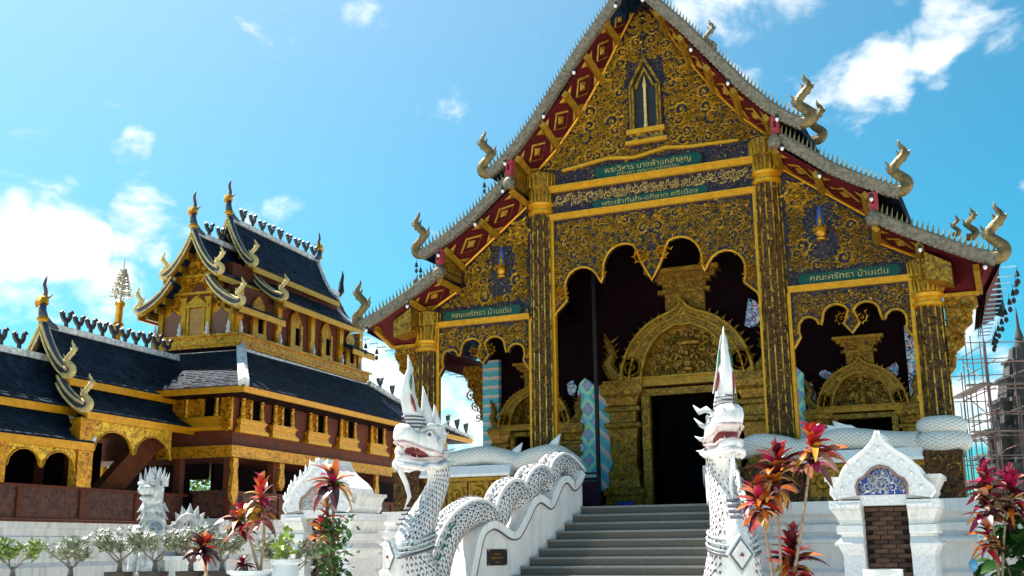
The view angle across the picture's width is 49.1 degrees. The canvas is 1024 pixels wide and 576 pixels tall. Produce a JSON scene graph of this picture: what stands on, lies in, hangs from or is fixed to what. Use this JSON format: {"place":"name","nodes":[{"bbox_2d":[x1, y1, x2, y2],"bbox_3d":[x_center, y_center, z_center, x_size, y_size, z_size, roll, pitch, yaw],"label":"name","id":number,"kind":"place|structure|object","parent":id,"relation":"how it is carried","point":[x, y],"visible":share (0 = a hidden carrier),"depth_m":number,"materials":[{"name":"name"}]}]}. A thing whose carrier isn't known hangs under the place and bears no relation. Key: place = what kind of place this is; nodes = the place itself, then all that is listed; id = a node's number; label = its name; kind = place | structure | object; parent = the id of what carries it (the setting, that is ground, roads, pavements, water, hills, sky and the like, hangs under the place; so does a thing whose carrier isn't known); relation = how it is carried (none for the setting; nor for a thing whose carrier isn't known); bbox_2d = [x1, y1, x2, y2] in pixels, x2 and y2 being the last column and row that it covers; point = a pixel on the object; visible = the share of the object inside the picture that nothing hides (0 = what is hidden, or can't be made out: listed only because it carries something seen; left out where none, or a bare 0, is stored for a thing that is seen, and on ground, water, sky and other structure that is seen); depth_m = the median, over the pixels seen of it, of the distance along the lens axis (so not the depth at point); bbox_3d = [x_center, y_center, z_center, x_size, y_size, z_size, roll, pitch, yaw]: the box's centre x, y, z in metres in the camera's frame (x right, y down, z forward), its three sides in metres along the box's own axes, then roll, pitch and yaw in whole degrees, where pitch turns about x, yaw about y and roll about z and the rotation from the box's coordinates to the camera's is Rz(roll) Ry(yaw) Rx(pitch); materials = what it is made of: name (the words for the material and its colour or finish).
{"place":"outdoors","nodes":[
{"label":"outdoors","id":0,"kind":"place"},
{"bbox_2d":[0,180,473,575],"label":"temple hall","id":1,"kind":"structure","parent":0,"point":[239,373],"depth_m":29.60,"materials":[{"name":"gold paint"}]},
{"bbox_2d":[180,397,223,431],"bbox_3d":[-8.029,3.162,28.970,1.400,1.078,0.185,-5,-14,18],"label":"window","id":2,"kind":"structure","parent":1,"relation":"in","point":[202,414],"depth_m":28.95,"materials":[{"name":"gold metal"}]},
{"bbox_2d":[234,398,268,436],"bbox_3d":[-6.822,3.313,29.454,0.185,1.078,1.400,-5,-14,18],"label":"window","id":3,"kind":"structure","parent":1,"relation":"in","point":[251,421],"depth_m":29.37,"materials":[{"name":"gold metal"}]},
{"bbox_2d":[250,296,266,339],"bbox_3d":[-7.387,0.870,32.655,0.118,1.295,0.760,-5,-14,18],"label":"upper window","id":4,"kind":"structure","parent":1,"relation":"in","point":[257,326],"depth_m":32.61,"materials":[{"name":"gold metal"}]},
{"bbox_2d":[267,405,298,441],"bbox_3d":[-6.301,3.649,30.940,0.185,1.078,1.400,-5,-14,18],"label":"window","id":5,"kind":"structure","parent":1,"relation":"in","point":[282,427],"depth_m":30.85,"materials":[{"name":"gold metal"}]},
{"bbox_2d":[288,310,302,350],"bbox_3d":[-6.692,1.320,34.640,0.118,1.295,0.760,-5,-14,18],"label":"upper window","id":6,"kind":"structure","parent":1,"relation":"in","point":[295,329],"depth_m":34.60,"materials":[{"name":"gold metal"}]},
{"bbox_2d":[303,413,331,446],"bbox_3d":[-5.671,4.057,32.740,0.185,1.078,1.400,-5,-14,18],"label":"window","id":7,"kind":"structure","parent":1,"relation":"in","point":[316,434],"depth_m":32.64,"materials":[{"name":"gold metal"}]},
{"bbox_2d":[319,322,332,360],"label":"upper window","id":8,"kind":"structure","parent":1,"relation":"in","point":[326,340],"depth_m":36.42,"materials":[{"name":"gold metal"}]},
{"bbox_2d":[335,420,360,451],"bbox_3d":[-5.050,4.458,34.512,0.185,1.078,1.400,-5,-14,18],"label":"window","id":9,"kind":"structure","parent":1,"relation":"in","point":[347,440],"depth_m":34.41,"materials":[{"name":"gold metal"}]},
{"bbox_2d":[344,331,356,367],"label":"upper window","id":10,"kind":"structure","parent":1,"relation":"in","point":[349,358],"depth_m":37.98,"materials":[{"name":"gold metal"}]},
{"bbox_2d":[366,426,388,456],"bbox_3d":[-4.368,4.899,36.459,0.185,1.078,1.400,-5,-14,18],"label":"window","id":11,"kind":"structure","parent":1,"relation":"in","point":[376,445],"depth_m":36.35,"materials":[{"name":"gold metal"}]},
{"bbox_2d":[391,444,396,457],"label":"window","id":12,"kind":"structure","parent":1,"relation":"in","point":[393,455],"depth_m":37.59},
{"bbox_2d":[0,0,1023,526],"label":"sky","id":13,"kind":"structure","parent":0,"point":[343,121],"materials":[{"name":"blue"}]},
{"bbox_2d":[350,0,1015,575],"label":"temple","id":14,"kind":"structure","parent":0,"point":[644,222],"depth_m":23.84,"materials":[{"name":"gold paint"}]},
{"bbox_2d":[414,259,417,273],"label":"bell","id":15,"kind":"object","parent":14,"relation":"hanging from","point":[416,266],"visible":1,"depth_m":24.74,"materials":[{"name":"grey metal"}]},
{"bbox_2d":[392,434,582,471],"bbox_3d":[-0.555,3.510,23.453,4.375,0.743,0.960,-6,-14,24],"label":"ledge serpent","id":16,"kind":"object","parent":14,"relation":"on","point":[516,458],"visible":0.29,"depth_m":23.11,"materials":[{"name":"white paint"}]},
{"bbox_2d":[487,363,583,468],"bbox_3d":[0.640,3.497,26.241,2.424,3.491,0.806,-6,-14,24],"label":"doorway","id":17,"kind":"structure","parent":14,"relation":"in","point":[514,417],"depth_m":26.29,"materials":[{"name":"gold metal"}]},
{"bbox_2d":[599,262,767,505],"bbox_3d":[3.957,2.187,24.903,4.040,5.379,0.917,-6,-14,24],"label":"doorway","id":18,"kind":"structure","parent":14,"relation":"in","point":[679,346],"depth_m":25.03,"materials":[{"name":"gold metal"}]},
{"bbox_2d":[735,415,972,461],"bbox_3d":[6.059,2.781,20.487,4.375,0.704,0.960,-6,-14,24],"label":"ledge serpent","id":19,"kind":"object","parent":14,"relation":"on","point":[943,432],"visible":0.69,"depth_m":19.93,"materials":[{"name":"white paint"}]},
{"bbox_2d":[803,333,920,430],"bbox_3d":[7.339,2.740,23.240,2.424,3.491,0.806,-6,-14,24],"label":"doorway","id":20,"kind":"structure","parent":14,"relation":"in","point":[861,385],"depth_m":23.24,"materials":[{"name":"gold metal"}]},
{"bbox_2d":[992,331,996,348],"bbox_3d":[9.835,1.067,22.830,0.090,0.370,0.093,-6,-14,24],"label":"bell","id":21,"kind":"object","parent":14,"relation":"hanging from","point":[994,344],"visible":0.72,"depth_m":22.81,"materials":[{"name":"grey metal"}]},
{"bbox_2d":[994,328,998,343],"bbox_3d":[9.688,0.947,22.412,0.090,0.370,0.093,-6,-14,24],"label":"bell","id":22,"kind":"object","parent":14,"relation":"hanging from","point":[996,341],"visible":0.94,"depth_m":22.39,"materials":[{"name":"grey metal"}]},
{"bbox_2d":[996,321,1001,338],"bbox_3d":[9.559,0.822,22.000,0.090,0.370,0.093,-6,-14,24],"label":"bell","id":23,"kind":"object","parent":14,"relation":"hanging from","point":[999,336],"visible":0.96,"depth_m":21.98,"materials":[{"name":"grey metal"}]},
{"bbox_2d":[999,319,1004,331],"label":"bell","id":24,"kind":"object","parent":14,"relation":"hanging from","point":[1002,329],"visible":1,"depth_m":21.55,"materials":[{"name":"grey metal"}]},
{"bbox_2d":[1003,304,1008,322],"bbox_3d":[9.326,0.482,21.156,0.090,0.370,0.093,-6,-14,24],"label":"bell","id":25,"kind":"object","parent":14,"relation":"hanging from","point":[1006,320],"visible":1,"depth_m":21.13,"materials":[{"name":"grey metal"}]},
{"bbox_2d":[1007,293,1012,312],"bbox_3d":[9.221,0.282,20.750,0.090,0.370,0.093,-6,-14,24],"label":"bell","id":26,"kind":"object","parent":14,"relation":"hanging from","point":[1010,309],"visible":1,"depth_m":20.73,"materials":[{"name":"grey metal"}]},
{"bbox_2d":[1011,286,1015,303],"bbox_3d":[9.115,0.112,20.366,0.090,0.370,0.093,-6,-14,24],"label":"bell","id":27,"kind":"object","parent":14,"relation":"hanging from","point":[1013,294],"visible":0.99,"depth_m":20.34,"materials":[{"name":"grey metal"}]},
{"bbox_2d":[1013,279,1018,294],"bbox_3d":[9.011,-0.048,20.021,0.090,0.370,0.093,-6,-14,24],"label":"bell","id":28,"kind":"object","parent":14,"relation":"hanging from","point":[1016,291],"visible":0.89,"depth_m":20.00,"materials":[{"name":"grey metal"}]},
{"bbox_2d":[1015,266,1020,284],"bbox_3d":[8.898,-0.229,19.720,0.090,0.370,0.093,-6,-14,24],"label":"bell","id":29,"kind":"object","parent":14,"relation":"hanging from","point":[1017,275],"visible":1,"depth_m":19.70,"materials":[{"name":"grey metal"}]},
{"bbox_2d":[736,420,849,575],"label":"ti plant","id":30,"kind":"object","parent":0,"point":[766,492],"visible":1,"depth_m":12.91,"materials":[{"name":"red plant"}]},
{"bbox_2d":[955,456,1023,575],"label":"ti plant","id":31,"kind":"object","parent":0,"point":[984,487],"visible":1,"depth_m":15.90,"materials":[{"name":"red plant"}]},
{"bbox_2d":[974,498,1023,575],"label":"capped pillar","id":32,"kind":"structure","parent":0,"point":[1008,559],"depth_m":17.48,"materials":[{"name":"white paint"}]},
{"label":"ground","id":33,"kind":"structure","parent":0,"visible":0},
{"bbox_2d":[100,260,132,476],"bbox_3d":[-13.408,4.483,37.177,0.803,11.300,0.815,-4,-13,25],"label":"parasol pole","id":34,"kind":"object","parent":33,"relation":"on","point":[122,276],"visible":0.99,"depth_m":37.91,"materials":[{"name":"metal"}]},
{"bbox_2d":[126,466,187,575],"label":"lion statue","id":35,"kind":"object","parent":33,"relation":"on","point":[152,485],"visible":0.67,"depth_m":20.80,"materials":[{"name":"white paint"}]},
{"bbox_2d":[162,503,207,575],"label":"curled stone","id":36,"kind":"object","parent":33,"relation":"on","point":[173,564],"visible":0.48,"depth_m":20.87,"materials":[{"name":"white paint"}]},
{"bbox_2d":[188,476,210,527],"bbox_3d":[-10.321,8.288,39.470,6.122,4.843,2.399,-6,-14,24],"label":"hedge","id":37,"kind":"object","parent":33,"relation":"on","point":[196,486],"visible":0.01,"depth_m":39.70,"materials":[{"name":"green plant"}]},
{"bbox_2d":[281,458,386,575],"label":"boundary shrine","id":38,"kind":"object","parent":33,"relation":"on","point":[366,503],"visible":0.56,"depth_m":19.59,"materials":[{"name":"white paint"}]},
{"bbox_2d":[384,355,586,575],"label":"naga balustrade","id":39,"kind":"object","parent":33,"relation":"on","point":[508,525],"visible":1,"depth_m":19.38,"materials":[{"name":"white paint"}]},
{"bbox_2d":[513,503,709,575],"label":"staircase","id":40,"kind":"structure","parent":33,"relation":"on","point":[650,540],"depth_m":20.14,"materials":[{"name":"stone"}]},
{"bbox_2d":[693,326,762,575],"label":"naga balustrade","id":41,"kind":"object","parent":33,"relation":"on","point":[733,548],"visible":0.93,"depth_m":16.39,"materials":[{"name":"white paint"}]},
{"bbox_2d":[862,569,902,575],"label":"flower pot","id":42,"kind":"object","parent":33,"relation":"on","point":[882,572],"visible":1,"depth_m":14.41,"materials":[{"name":"ceramic"}]},
{"bbox_2d":[824,431,946,575],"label":"boundary shrine","id":43,"kind":"object","parent":33,"relation":"on","point":[888,508],"visible":0.99,"depth_m":15.71,"materials":[{"name":"white paint"}]},
{"bbox_2d":[969,557,977,575],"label":"bud lamp","id":44,"kind":"object","parent":33,"relation":"on","point":[973,566],"visible":1,"depth_m":15.40,"materials":[{"name":"blue glass"}]},
{"bbox_2d":[951,327,1023,497],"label":"scaffolding","id":45,"kind":"object","parent":33,"relation":"on","point":[975,388],"visible":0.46,"depth_m":55.99,"materials":[{"name":"grey metal"}]},
{"bbox_2d":[975,497,1023,575],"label":"green bush","id":46,"kind":"object","parent":33,"relation":"on","point":[1014,542],"visible":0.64,"depth_m":16.19,"materials":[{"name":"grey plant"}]},
{"bbox_2d":[976,306,1023,497],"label":"chedi","id":47,"kind":"structure","parent":33,"relation":"on","point":[1005,400],"depth_m":56.62,"materials":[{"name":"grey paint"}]},
{"bbox_3d":[-2.881,4.587,14.687,2.135,0.800,0.900,-1,-13,4],"label":"planter wall","id":48,"kind":"object","parent":33,"relation":"on","visible":0},
{"bbox_2d":[226,570,271,575],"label":"flower pot","id":49,"kind":"object","parent":48,"relation":"on","point":[250,573],"visible":0.94,"depth_m":14.74,"materials":[{"name":"ceramic"}]},
{"bbox_2d":[231,554,255,570],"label":"ti plant","id":50,"kind":"object","parent":49,"relation":"in","point":[242,565],"visible":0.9,"depth_m":14.93,"materials":[{"name":"red plant"}]},
{"bbox_2d":[214,470,277,570],"bbox_3d":[-3.495,3.115,14.911,0.888,1.356,0.672,-6,-14,24],"label":"ti plant","id":51,"kind":"object","parent":49,"relation":"on","point":[247,528],"visible":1,"depth_m":14.94,"materials":[{"name":"red plant"}]},
{"bbox_2d":[270,559,300,575],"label":"flower pot","id":52,"kind":"object","parent":48,"relation":"on","point":[284,567],"visible":1,"depth_m":14.83,"materials":[{"name":"ceramic"}]},
{"bbox_2d":[269,525,297,559],"bbox_3d":[-3.060,3.455,15.035,0.375,0.548,0.392,5,-14,-24],"label":"lime plant","id":53,"kind":"object","parent":52,"relation":"on","point":[281,548],"visible":0.88,"depth_m":15.02,"materials":[{"name":"green plant"}]},
{"bbox_2d":[303,459,354,575],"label":"ti plant","id":54,"kind":"object","parent":48,"relation":"on","point":[333,487],"visible":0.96,"depth_m":14.93,"materials":[{"name":"red plant"}]},
{"bbox_2d":[306,514,359,575],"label":"climbing vine","id":55,"kind":"object","parent":48,"relation":"on","point":[339,529],"visible":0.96,"depth_m":14.83,"materials":[{"name":"green plant"}]},
{"bbox_3d":[-6.043,4.878,15.818,4.352,0.800,0.820,-1,-13,0],"label":"planter wall","id":56,"kind":"object","parent":33,"relation":"on","visible":0},
{"bbox_2d":[103,571,133,575],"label":"flower pot","id":57,"kind":"object","parent":56,"relation":"on","point":[127,573],"visible":0.96,"depth_m":15.83,"materials":[{"name":"concrete"}]},
{"bbox_2d":[89,526,153,571],"bbox_3d":[-5.655,3.784,16.036,0.780,0.749,0.866,-12,-17,41],"label":"desert rose","id":58,"kind":"object","parent":57,"relation":"in","point":[110,541],"visible":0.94,"depth_m":15.98,"materials":[{"name":"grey plant"}]},
{"bbox_2d":[139,571,168,575],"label":"flower pot","id":59,"kind":"object","parent":56,"relation":"on","point":[151,573],"visible":0.97,"depth_m":15.84,"materials":[{"name":"concrete"}]},
{"bbox_2d":[128,523,185,571],"bbox_3d":[-5.082,3.767,16.066,0.857,0.785,0.770,8,-15,-32],"label":"desert rose","id":60,"kind":"object","parent":59,"relation":"in","point":[152,545],"visible":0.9,"depth_m":15.99,"materials":[{"name":"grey plant"}]},
{"bbox_2d":[175,571,203,575],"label":"flower pot","id":61,"kind":"object","parent":56,"relation":"on","point":[189,573],"visible":0.95,"depth_m":15.81,"materials":[{"name":"concrete"}]},
{"bbox_2d":[166,524,215,570],"bbox_3d":[-4.564,3.776,16.075,0.663,0.761,0.819,-4,-13,13],"label":"desert rose","id":62,"kind":"object","parent":61,"relation":"on","point":[181,543],"visible":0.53,"depth_m":15.93,"materials":[{"name":"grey plant"}]},
{"bbox_2d":[208,570,229,575],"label":"flower pot","id":63,"kind":"object","parent":56,"relation":"on","point":[216,573],"visible":0.69,"depth_m":15.79,"materials":[{"name":"concrete"}]},
{"bbox_2d":[206,523,247,570],"bbox_3d":[-4.111,3.746,16.009,0.696,0.781,0.788,-2,-13,6],"label":"desert rose","id":64,"kind":"object","parent":63,"relation":"on","point":[236,542],"visible":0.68,"depth_m":15.93,"materials":[{"name":"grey plant"}]},
{"bbox_3d":[-7.145,4.326,15.956,0.412,0.360,0.406,-6,-14,24],"label":"flower pot","id":65,"kind":"object","parent":56,"relation":"on","visible":0},
{"bbox_2d":[0,536,49,575],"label":"desert rose","id":66,"kind":"object","parent":65,"relation":"in","point":[6,552],"visible":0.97,"depth_m":16.16,"materials":[{"name":"green plant"}]},
{"bbox_3d":[-6.312,4.316,15.949,0.453,0.360,0.446,-6,-14,24],"label":"flower pot","id":67,"kind":"object","parent":56,"relation":"on","visible":0},
{"bbox_2d":[36,534,94,575],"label":"desert rose","id":68,"kind":"object","parent":67,"relation":"in","point":[79,551],"visible":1,"depth_m":15.98,"materials":[{"name":"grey plant"}]},
{"bbox_3d":[-3.255,4.873,16.363,0.494,1.000,0.487,-6,-14,24],"label":"flower pot","id":69,"kind":"object","parent":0,"visible":0},
{"bbox_2d":[253,533,326,570],"bbox_3d":[-3.234,4.054,16.526,1.222,0.896,0.803,6,-14,-25],"label":"desert rose","id":70,"kind":"object","parent":69,"relation":"in","point":[269,554],"visible":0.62,"depth_m":16.63,"materials":[{"name":"green plant"}]},
{"bbox_3d":[-4.086,4.719,15.210,0.412,0.800,0.406,-6,-14,24],"label":"flower pot","id":71,"kind":"object","parent":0,"visible":0},
{"bbox_2d":[180,530,223,575],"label":"ti plant","id":72,"kind":"object","parent":71,"relation":"in","point":[202,541],"visible":1,"depth_m":15.06,"materials":[{"name":"red plant"}]}
]}

